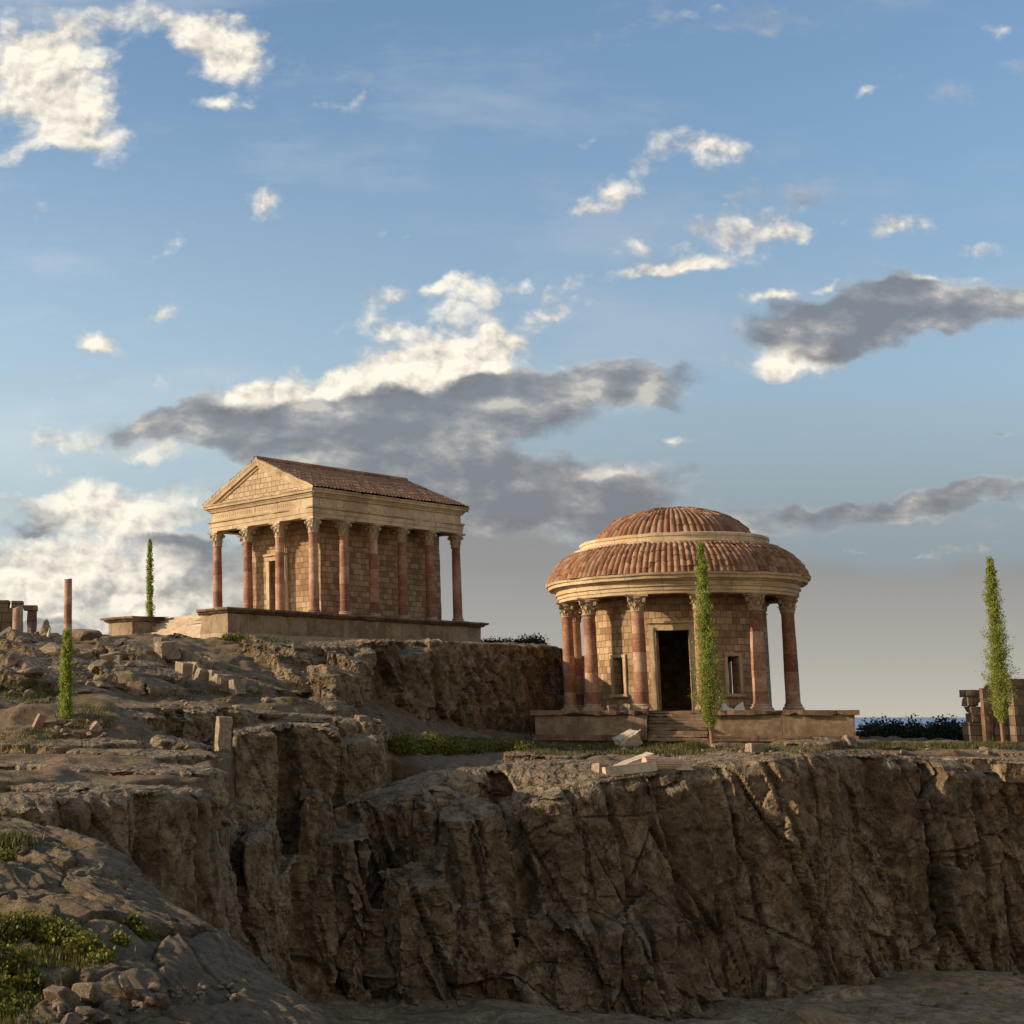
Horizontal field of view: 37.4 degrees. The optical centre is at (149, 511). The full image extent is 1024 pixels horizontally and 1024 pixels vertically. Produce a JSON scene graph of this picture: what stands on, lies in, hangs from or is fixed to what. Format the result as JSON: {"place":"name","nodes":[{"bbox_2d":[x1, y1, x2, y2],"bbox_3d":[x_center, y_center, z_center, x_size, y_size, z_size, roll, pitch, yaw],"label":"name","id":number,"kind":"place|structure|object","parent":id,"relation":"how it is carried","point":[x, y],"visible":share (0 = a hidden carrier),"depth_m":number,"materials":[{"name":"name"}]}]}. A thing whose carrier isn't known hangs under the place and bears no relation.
{"place":"outdoors","nodes":[
{"label":"outdoors","id":0,"kind":"place"},
{"bbox_2d":[0,626,11,635],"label":"marble slab","id":1,"kind":"object","parent":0,"point":[3,632],"depth_m":58.16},
{"bbox_2d":[0,816,342,1023],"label":"foreground slope","id":2,"kind":"structure","parent":0,"point":[96,886],"depth_m":14.18,"materials":[{"name":"stone"}]},
{"bbox_2d":[0,964,45,1019],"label":"bush","id":3,"kind":"object","parent":2,"relation":"on","point":[8,984],"visible":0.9,"depth_m":12.08,"materials":[{"name":"green plant"}]},
{"bbox_2d":[52,1001,64,1010],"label":"heap stone","id":4,"kind":"object","parent":2,"relation":"on","point":[56,1004],"visible":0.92,"depth_m":11.65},
{"bbox_2d":[56,1014,64,1019],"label":"heap stone","id":5,"kind":"object","parent":2,"relation":"on","point":[60,1016],"visible":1,"depth_m":11.48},
{"bbox_2d":[43,985,79,1007],"bbox_3d":[-0.731,4.031,11.888,0.232,0.184,0.276,-8,-11,44],"label":"heap stone","id":6,"kind":"object","parent":2,"relation":"on","point":[70,997],"visible":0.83,"depth_m":11.83,"materials":[{"name":"stone"}]},
{"bbox_2d":[57,1006,65,1013],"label":"heap stone","id":7,"kind":"object","parent":2,"relation":"on","point":[61,1009],"visible":0.98,"depth_m":11.60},
{"bbox_2d":[0,828,135,1023],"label":"foreground grass","id":8,"kind":"structure","parent":2,"relation":"on","point":[57,957],"depth_m":13.08,"materials":[{"name":"plant"}]},
{"bbox_2d":[61,1013,81,1023],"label":"heap stone","id":9,"kind":"object","parent":2,"relation":"on","point":[71,1018],"visible":1,"depth_m":11.36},
{"bbox_2d":[0,847,155,974],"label":"bush","id":10,"kind":"object","parent":2,"relation":"on","point":[15,927],"visible":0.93,"depth_m":13.60,"materials":[{"name":"green plant"}]},
{"bbox_2d":[74,1006,95,1019],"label":"heap stone","id":11,"kind":"object","parent":2,"relation":"on","point":[86,1011],"visible":0.86,"depth_m":11.60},
{"bbox_2d":[72,982,103,1005],"bbox_3d":[-0.557,4.071,12.086,0.297,0.217,0.233,-6,-10,34],"label":"heap stone","id":12,"kind":"object","parent":2,"relation":"on","point":[90,993],"visible":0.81,"depth_m":11.98,"materials":[{"name":"stone"}]},
{"bbox_2d":[97,1014,112,1023],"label":"heap stone","id":13,"kind":"object","parent":2,"relation":"on","point":[105,1019],"visible":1,"depth_m":11.58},
{"bbox_2d":[97,1003,119,1014],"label":"heap stone","id":14,"kind":"object","parent":2,"relation":"on","point":[112,1008],"visible":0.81,"depth_m":11.98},
{"bbox_2d":[109,999,120,1005],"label":"heap stone","id":15,"kind":"object","parent":2,"relation":"on","point":[117,1002],"visible":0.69,"depth_m":12.13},
{"bbox_2d":[117,1009,124,1015],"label":"heap stone","id":16,"kind":"object","parent":2,"relation":"on","point":[121,1012],"visible":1,"depth_m":11.97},
{"bbox_2d":[119,975,137,1000],"bbox_3d":[-0.188,4.089,12.303,0.122,0.239,0.185,-16,-20,-9],"label":"heap stone","id":17,"kind":"object","parent":2,"relation":"on","point":[129,990],"visible":1,"depth_m":12.23,"materials":[{"name":"stone"}]},
{"bbox_2d":[131,1000,140,1007],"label":"heap stone","id":18,"kind":"object","parent":2,"relation":"on","point":[134,1003],"visible":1,"depth_m":12.18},
{"bbox_2d":[140,991,157,1006],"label":"heap stone","id":19,"kind":"object","parent":2,"relation":"on","point":[151,1000],"visible":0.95,"depth_m":12.20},
{"bbox_2d":[148,982,161,992],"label":"heap stone","id":20,"kind":"object","parent":2,"relation":"on","point":[154,987],"visible":1,"depth_m":12.32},
{"bbox_2d":[154,992,167,1002],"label":"heap stone","id":21,"kind":"object","parent":2,"relation":"on","point":[160,997],"visible":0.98,"depth_m":12.24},
{"bbox_2d":[158,987,165,993],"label":"heap stone","id":22,"kind":"object","parent":2,"relation":"on","point":[162,990],"visible":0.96,"depth_m":12.31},
{"bbox_2d":[175,991,183,998],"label":"heap stone","id":23,"kind":"object","parent":2,"relation":"on","point":[179,994],"visible":1,"depth_m":12.57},
{"bbox_2d":[197,985,208,992],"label":"heap stone","id":24,"kind":"object","parent":2,"relation":"on","point":[203,988],"visible":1,"depth_m":12.89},
{"bbox_2d":[0,701,391,1002],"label":"rock terrace","id":25,"kind":"object","parent":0,"point":[268,899],"visible":0.48,"depth_m":38.83,"materials":[{"name":"stone"}]},
{"bbox_2d":[324,706,337,714],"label":"boulder","id":26,"kind":"object","parent":25,"relation":"on","point":[330,710],"visible":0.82,"depth_m":46.45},
{"bbox_2d":[354,715,369,721],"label":"boulder","id":27,"kind":"object","parent":25,"relation":"on","point":[359,718],"visible":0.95,"depth_m":44.99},
{"bbox_2d":[301,638,585,732],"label":"cliff","id":28,"kind":"structure","parent":0,"point":[506,686],"depth_m":62.57,"materials":[{"name":"stone"}]},
{"bbox_2d":[481,633,549,643],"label":"bush","id":29,"kind":"object","parent":28,"relation":"on","point":[535,639],"visible":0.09,"depth_m":77.67,"materials":[{"name":"green plant"}]},
{"bbox_2d":[0,633,1023,865],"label":"ground","id":30,"kind":"structure","parent":0,"point":[223,653],"depth_m":45.95,"materials":[{"name":"stone"}]},
{"bbox_2d":[0,600,23,635],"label":"ruined wall","id":31,"kind":"structure","parent":30,"relation":"on","point":[6,614],"depth_m":61.02,"materials":[{"name":"stone"}]},
{"bbox_2d":[12,605,22,631],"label":"broken column","id":32,"kind":"structure","parent":30,"relation":"on","point":[17,622],"depth_m":58.80,"materials":[{"name":"stone"}]},
{"bbox_2d":[23,605,37,633],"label":"ruined pier","id":33,"kind":"structure","parent":30,"relation":"on","point":[31,610],"depth_m":60.19,"materials":[{"name":"stone"}]},
{"bbox_2d":[32,713,46,728],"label":"broken red stone","id":34,"kind":"object","parent":30,"relation":"on","point":[40,719],"visible":0.98,"depth_m":35.60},
{"bbox_2d":[39,619,63,640],"bbox_3d":[-3.971,4.849,58.367,1.091,0.960,0.503,1,-8,-6],"label":"statue fragment","id":35,"kind":"object","parent":30,"relation":"on","point":[45,630],"visible":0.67,"depth_m":58.26,"materials":[{"name":"white stone"}]},
{"bbox_2d":[48,665,60,671],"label":"boulder","id":36,"kind":"object","parent":30,"relation":"on","point":[54,667],"visible":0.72,"depth_m":46.41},
{"bbox_2d":[56,627,75,718],"bbox_3d":[-2.130,4.305,36.258,0.534,2.815,0.549,0,-8,0],"label":"cypress","id":37,"kind":"object","parent":30,"relation":"on","point":[66,684],"visible":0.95,"depth_m":36.20,"materials":[{"name":"green plant"}]},
{"bbox_2d":[64,579,71,638],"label":"broken column","id":38,"kind":"structure","parent":30,"relation":"on","point":[67,603],"depth_m":57.43,"materials":[{"name":"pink stone"}]},
{"bbox_2d":[74,686,92,693],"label":"boulder","id":39,"kind":"object","parent":30,"relation":"on","point":[82,690],"visible":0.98,"depth_m":44.00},
{"bbox_2d":[72,628,101,640],"bbox_3d":[-2.696,5.292,59.728,1.336,0.725,1.945,5,-21,-4],"label":"boulder","id":40,"kind":"object","parent":30,"relation":"on","point":[80,634],"visible":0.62,"depth_m":59.02,"materials":[{"name":"stone"}]},
{"bbox_2d":[84,681,94,685],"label":"stone","id":41,"kind":"object","parent":30,"relation":"on","point":[88,683],"visible":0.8,"depth_m":45.03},
{"bbox_2d":[90,721,102,731],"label":"boulder","id":42,"kind":"object","parent":30,"relation":"on","point":[95,726],"visible":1,"depth_m":35.36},
{"bbox_2d":[93,675,104,681],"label":"stone","id":43,"kind":"object","parent":30,"relation":"on","point":[98,678],"visible":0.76,"depth_m":45.89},
{"bbox_2d":[92,681,111,688],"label":"stone","id":44,"kind":"object","parent":30,"relation":"on","point":[99,684],"visible":0.9,"depth_m":45.38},
{"bbox_2d":[0,698,228,827],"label":"flat rock","id":45,"kind":"object","parent":30,"relation":"on","point":[176,756],"visible":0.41,"depth_m":31.58,"materials":[{"name":"stone"}]},
{"bbox_2d":[110,652,127,660],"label":"boulder","id":46,"kind":"object","parent":30,"relation":"on","point":[124,655],"visible":0.28,"depth_m":51.82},
{"bbox_2d":[116,669,131,684],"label":"squared stone","id":47,"kind":"object","parent":30,"relation":"on","point":[120,676],"visible":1,"depth_m":46.25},
{"bbox_2d":[128,677,145,694],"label":"squared stone","id":48,"kind":"object","parent":30,"relation":"on","point":[137,684],"visible":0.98,"depth_m":46.05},
{"bbox_2d":[143,538,155,616],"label":"cypress","id":49,"kind":"object","parent":30,"relation":"on","point":[149,604],"visible":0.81,"depth_m":80.19,"materials":[{"name":"green plant"}]},
{"bbox_2d":[0,633,334,746],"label":"hill grass","id":50,"kind":"structure","parent":30,"relation":"on","point":[29,698],"depth_m":37.95,"materials":[{"name":"plant"}]},
{"bbox_2d":[0,629,373,707],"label":"rock outcrop","id":51,"kind":"object","parent":30,"relation":"on","point":[340,676],"visible":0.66,"depth_m":51.70,"materials":[{"name":"stone"}]},
{"bbox_2d":[5,654,18,667],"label":"boulder","id":52,"kind":"object","parent":51,"relation":"on","point":[11,660],"visible":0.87,"depth_m":46.69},
{"bbox_2d":[15,636,30,642],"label":"boulder","id":53,"kind":"object","parent":51,"relation":"on","point":[23,639],"visible":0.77,"depth_m":53.52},
{"bbox_2d":[17,667,44,676],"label":"boulder","id":54,"kind":"object","parent":51,"relation":"on","point":[34,671],"visible":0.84,"depth_m":44.19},
{"bbox_2d":[39,642,60,655],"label":"boulder","id":55,"kind":"object","parent":51,"relation":"on","point":[51,649],"visible":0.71,"depth_m":50.32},
{"bbox_2d":[75,651,92,658],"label":"boulder","id":56,"kind":"object","parent":51,"relation":"on","point":[85,655],"visible":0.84,"depth_m":50.40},
{"bbox_2d":[88,659,111,673],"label":"boulder","id":57,"kind":"object","parent":51,"relation":"on","point":[94,666],"visible":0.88,"depth_m":46.92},
{"bbox_2d":[100,653,111,661],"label":"squared stone","id":58,"kind":"object","parent":51,"relation":"on","point":[108,656],"visible":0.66,"depth_m":47.27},
{"bbox_2d":[111,655,121,667],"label":"squared stone","id":59,"kind":"object","parent":51,"relation":"on","point":[116,659],"visible":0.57,"depth_m":47.23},
{"bbox_2d":[114,664,125,674],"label":"squared stone","id":60,"kind":"object","parent":51,"relation":"on","point":[118,667],"visible":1,"depth_m":46.30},
{"bbox_2d":[124,672,134,685],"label":"squared stone","id":61,"kind":"object","parent":51,"relation":"on","point":[129,676],"visible":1,"depth_m":46.10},
{"bbox_2d":[125,661,135,666],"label":"stone","id":62,"kind":"object","parent":51,"relation":"on","point":[130,664],"visible":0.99,"depth_m":48.51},
{"bbox_2d":[153,637,165,649],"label":"squared stone","id":63,"kind":"object","parent":51,"relation":"on","point":[158,639],"visible":0.48,"depth_m":52.64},
{"bbox_2d":[154,641,180,658],"bbox_3d":[0.610,5.070,52.447,0.964,0.654,0.520,1,-3,-42],"label":"squared stone","id":64,"kind":"object","parent":51,"relation":"on","point":[166,650],"visible":1,"depth_m":52.18,"materials":[{"name":"stone"}]},
{"bbox_2d":[175,661,192,679],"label":"squared stone","id":65,"kind":"object","parent":51,"relation":"on","point":[185,668],"visible":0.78,"depth_m":48.12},
{"bbox_2d":[292,642,307,650],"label":"boulder","id":66,"kind":"object","parent":51,"relation":"on","point":[299,646],"visible":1,"depth_m":55.03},
{"bbox_2d":[179,651,195,661],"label":"squared stone","id":67,"kind":"object","parent":30,"relation":"on","point":[186,656],"visible":0.57,"depth_m":52.85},
{"bbox_2d":[188,661,202,678],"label":"squared stone","id":68,"kind":"object","parent":30,"relation":"on","point":[196,665],"visible":0.4,"depth_m":50.98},
{"bbox_2d":[191,657,203,662],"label":"squared stone","id":69,"kind":"object","parent":30,"relation":"on","point":[196,659],"visible":0.39,"depth_m":52.25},
{"bbox_2d":[193,668,207,682],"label":"squared stone","id":70,"kind":"object","parent":30,"relation":"on","point":[201,675],"visible":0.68,"depth_m":50.38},
{"bbox_2d":[200,659,213,669],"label":"squared stone","id":71,"kind":"object","parent":30,"relation":"on","point":[207,664],"visible":0.46,"depth_m":52.29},
{"bbox_2d":[207,670,222,682],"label":"squared stone","id":72,"kind":"object","parent":30,"relation":"on","point":[211,672],"visible":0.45,"depth_m":50.31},
{"bbox_2d":[210,673,229,691],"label":"squared stone","id":73,"kind":"object","parent":30,"relation":"on","point":[220,681],"visible":0.83,"depth_m":49.63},
{"bbox_2d":[215,716,232,752],"bbox_3d":[1.727,5.222,33.586,0.345,0.834,0.410,3,-7,-8],"label":"upright stone","id":74,"kind":"object","parent":30,"relation":"on","point":[223,727],"visible":1,"depth_m":33.41,"materials":[{"name":"stone"}]},
{"bbox_2d":[220,630,249,642],"bbox_3d":[3.525,5.287,60.021,1.009,0.753,2.519,-3,-9,20],"label":"weed","id":75,"kind":"object","parent":30,"relation":"on","point":[236,638],"visible":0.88,"depth_m":59.05,"materials":[{"name":"green plant"}]},
{"bbox_2d":[226,679,246,695],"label":"squared stone","id":76,"kind":"object","parent":30,"relation":"on","point":[236,686],"visible":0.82,"depth_m":49.20,"materials":[{"name":"stone"}]},
{"bbox_2d":[173,633,312,693],"bbox_3d":[4.006,5.817,55.676,7.159,2.734,8.706,-1,-8,7],"label":"layered rock","id":77,"kind":"object","parent":30,"relation":"on","point":[293,683],"visible":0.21,"depth_m":52.03,"materials":[{"name":"stone"}]},
{"bbox_2d":[247,686,257,694],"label":"boulder","id":78,"kind":"object","parent":30,"relation":"on","point":[253,689],"visible":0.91,"depth_m":50.50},
{"bbox_2d":[100,456,488,642],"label":"temple","id":79,"kind":"structure","parent":30,"relation":"on","point":[333,553],"depth_m":73.57,"materials":[{"name":"stone"}]},
{"bbox_2d":[389,728,487,756],"bbox_3d":[9.935,8.172,50.176,1.865,1.241,8.564,-4,-9,28],"label":"bush","id":80,"kind":"object","parent":30,"relation":"on","point":[429,746],"visible":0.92,"depth_m":48.38,"materials":[{"name":"green plant"}]},
{"bbox_2d":[476,737,534,751],"bbox_3d":[13.178,8.514,51.561,2.214,0.734,6.206,0,-8,0],"label":"bush","id":81,"kind":"object","parent":30,"relation":"on","point":[502,742],"visible":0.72,"depth_m":53.98,"materials":[{"name":"green plant"}]},
{"bbox_2d":[612,729,642,747],"bbox_3d":[19.083,9.134,57.036,1.147,0.617,0.695,-23,5,-14],"label":"carved fragment","id":82,"kind":"object","parent":30,"relation":"on","point":[631,737],"visible":0.82,"depth_m":56.88,"materials":[{"name":"stone"}]},
{"bbox_2d":[530,506,859,745],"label":"round temple","id":83,"kind":"structure","parent":30,"relation":"on","point":[625,586],"depth_m":61.31,"materials":[{"name":"stone"}]},
{"bbox_2d":[606,705,616,709],"bbox_3d":[19.382,8.221,60.044,0.349,0.230,0.355,-6,-8,-1],"label":"broken block","id":84,"kind":"object","parent":83,"relation":"on","point":[611,707],"depth_m":59.88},
{"bbox_2d":[610,654,628,696],"bbox_3d":[20.644,7.197,62.805,0.345,1.867,0.985,4,-9,-29],"label":"window frame","id":85,"kind":"structure","parent":83,"relation":"in","point":[612,657],"depth_m":62.67,"materials":[{"name":"stone"}]},
{"bbox_2d":[623,704,632,709],"bbox_3d":[20.059,8.202,60.042,0.268,0.274,0.362,21,-10,-36],"label":"broken block","id":86,"kind":"object","parent":83,"relation":"on","point":[628,706],"depth_m":59.92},
{"bbox_2d":[721,703,733,709],"bbox_3d":[24.127,8.132,59.700,0.630,0.300,0.300,0,-8,0],"label":"white fragment","id":87,"kind":"object","parent":83,"relation":"on","point":[725,706],"visible":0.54,"depth_m":59.61,"materials":[{"name":"stone"}]},
{"bbox_2d":[723,653,746,696],"bbox_3d":[24.873,6.942,61.030,0.985,1.867,0.345,2,-8,-15],"label":"window frame","id":88,"kind":"structure","parent":83,"relation":"in","point":[740,662],"depth_m":60.94,"materials":[{"name":"stone"}]},
{"bbox_2d":[734,702,744,709],"bbox_3d":[24.539,8.102,59.705,0.520,0.360,0.300,0,-8,0],"label":"white fragment","id":89,"kind":"object","parent":83,"relation":"on","point":[740,706],"visible":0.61,"depth_m":59.58,"materials":[{"name":"stone"}]},
{"bbox_2d":[385,735,1022,755],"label":"grass","id":90,"kind":"structure","parent":30,"relation":"on","point":[663,747],"depth_m":50.79,"materials":[{"name":"plant"}]},
{"bbox_2d":[689,541,730,743],"bbox_3d":[19.816,4.763,50.888,1.451,7.625,1.447,0,-8,0],"label":"cypress","id":91,"kind":"object","parent":30,"relation":"on","point":[708,684],"visible":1,"depth_m":50.69,"materials":[{"name":"green plant"}]},
{"bbox_2d":[841,735,857,748],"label":"boulder","id":92,"kind":"object","parent":30,"relation":"on","point":[851,741],"visible":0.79,"depth_m":49.49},
{"bbox_2d":[856,713,932,738],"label":"bush","id":93,"kind":"object","parent":30,"relation":"on","point":[897,729],"visible":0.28,"depth_m":65.14,"materials":[{"name":"green plant"}]},
{"bbox_2d":[922,713,965,740],"bbox_3d":[36.414,10.101,64.941,3.148,1.924,2.610,0,-8,0],"label":"bush","id":94,"kind":"object","parent":30,"relation":"on","point":[948,729],"visible":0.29,"depth_m":64.28,"materials":[{"name":"green plant"}]},
{"bbox_2d":[959,679,1023,742],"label":"ruined building","id":95,"kind":"structure","parent":30,"relation":"on","point":[981,723],"depth_m":58.54,"materials":[{"name":"stone"}]},
{"bbox_2d":[975,556,1020,742],"bbox_3d":[31.599,5.250,53.299,1.447,7.320,1.436,0,-8,0],"label":"cypress","id":96,"kind":"object","parent":30,"relation":"on","point":[998,654],"visible":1,"depth_m":53.20,"materials":[{"name":"green plant"}]},
{"bbox_2d":[0,0,1023,716],"label":"sky","id":97,"kind":"structure","parent":0,"point":[556,271],"materials":[{"name":"blue"}]},
{"bbox_2d":[289,748,1023,1021],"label":"cliff","id":98,"kind":"structure","parent":0,"point":[556,884],"depth_m":41.78,"materials":[{"name":"stone"}]},
{"bbox_2d":[591,763,607,772],"bbox_3d":[13.502,7.698,42.987,0.366,0.284,0.407,8,-11,-24],"label":"stone block","id":99,"kind":"object","parent":98,"relation":"on","point":[595,767],"depth_m":42.83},
{"bbox_2d":[601,761,656,773],"bbox_3d":[14.307,7.686,42.769,1.608,0.293,0.415,-5,-11,-7],"label":"cornice slab","id":100,"kind":"object","parent":98,"relation":"on","point":[642,767],"depth_m":42.58,"materials":[{"name":"stone"}]},
{"bbox_2d":[613,752,653,765],"bbox_3d":[14.553,7.634,43.431,1.600,0.166,0.410,-18,0,-14],"label":"cornice slab","id":101,"kind":"object","parent":98,"relation":"on","point":[636,759],"depth_m":43.41,"materials":[{"name":"stone"}]},
{"bbox_2d":[642,756,681,769],"bbox_3d":[15.352,7.550,42.924,1.095,0.418,0.402,3,-8,-6],"label":"fluted shaft piece","id":102,"kind":"object","parent":98,"relation":"on","point":[669,763],"visible":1,"depth_m":42.79,"materials":[{"name":"stone"}]},
{"bbox_2d":[501,746,829,785],"bbox_3d":[16.862,8.255,45.654,10.221,1.544,6.869,0,-8,0],"label":"rim rock","id":103,"kind":"object","parent":98,"relation":"on","point":[512,756],"visible":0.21,"depth_m":46.16,"materials":[{"name":"stone"}]},
{"bbox_2d":[675,756,693,769],"bbox_3d":[16.015,7.535,42.944,0.580,0.420,0.300,0,-8,0],"label":"pointed fragment","id":104,"kind":"object","parent":98,"relation":"on","point":[685,766],"visible":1,"depth_m":42.81,"materials":[{"name":"stone"}]},
{"bbox_2d":[745,743,769,752],"bbox_3d":[19.238,7.479,45.343,0.634,0.310,0.430,1,-8,-10],"label":"stone block","id":105,"kind":"object","parent":98,"relation":"on","point":[755,747],"depth_m":45.15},
{"bbox_2d":[776,736,1023,782],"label":"flat slab rock","id":106,"kind":"object","parent":98,"relation":"on","point":[1004,765],"visible":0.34,"depth_m":45.93,"materials":[{"name":"stone"}]},
{"bbox_2d":[312,969,1023,1023],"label":"ground","id":107,"kind":"structure","parent":0,"point":[895,997],"depth_m":39.24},
{"bbox_2d":[456,1000,464,1005],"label":"stone","id":108,"kind":"object","parent":107,"relation":"on","point":[460,1002],"visible":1,"depth_m":39.61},
{"bbox_2d":[765,991,774,997],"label":"stone","id":109,"kind":"object","parent":107,"relation":"on","point":[768,994],"visible":1,"depth_m":40.84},
{"bbox_2d":[923,997,936,1006],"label":"stone","id":110,"kind":"object","parent":107,"relation":"on","point":[930,1002],"visible":1,"depth_m":39.67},
{"bbox_2d":[958,989,972,994],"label":"stone","id":111,"kind":"object","parent":107,"relation":"on","point":[966,991],"visible":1,"depth_m":40.29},
{"bbox_2d":[855,717,965,731],"bbox_3d":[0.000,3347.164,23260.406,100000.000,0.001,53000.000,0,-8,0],"label":"sea","id":112,"kind":"structure","parent":0,"point":[858,721],"depth_m":7224.25,"materials":[{"name":"blue liquid"}]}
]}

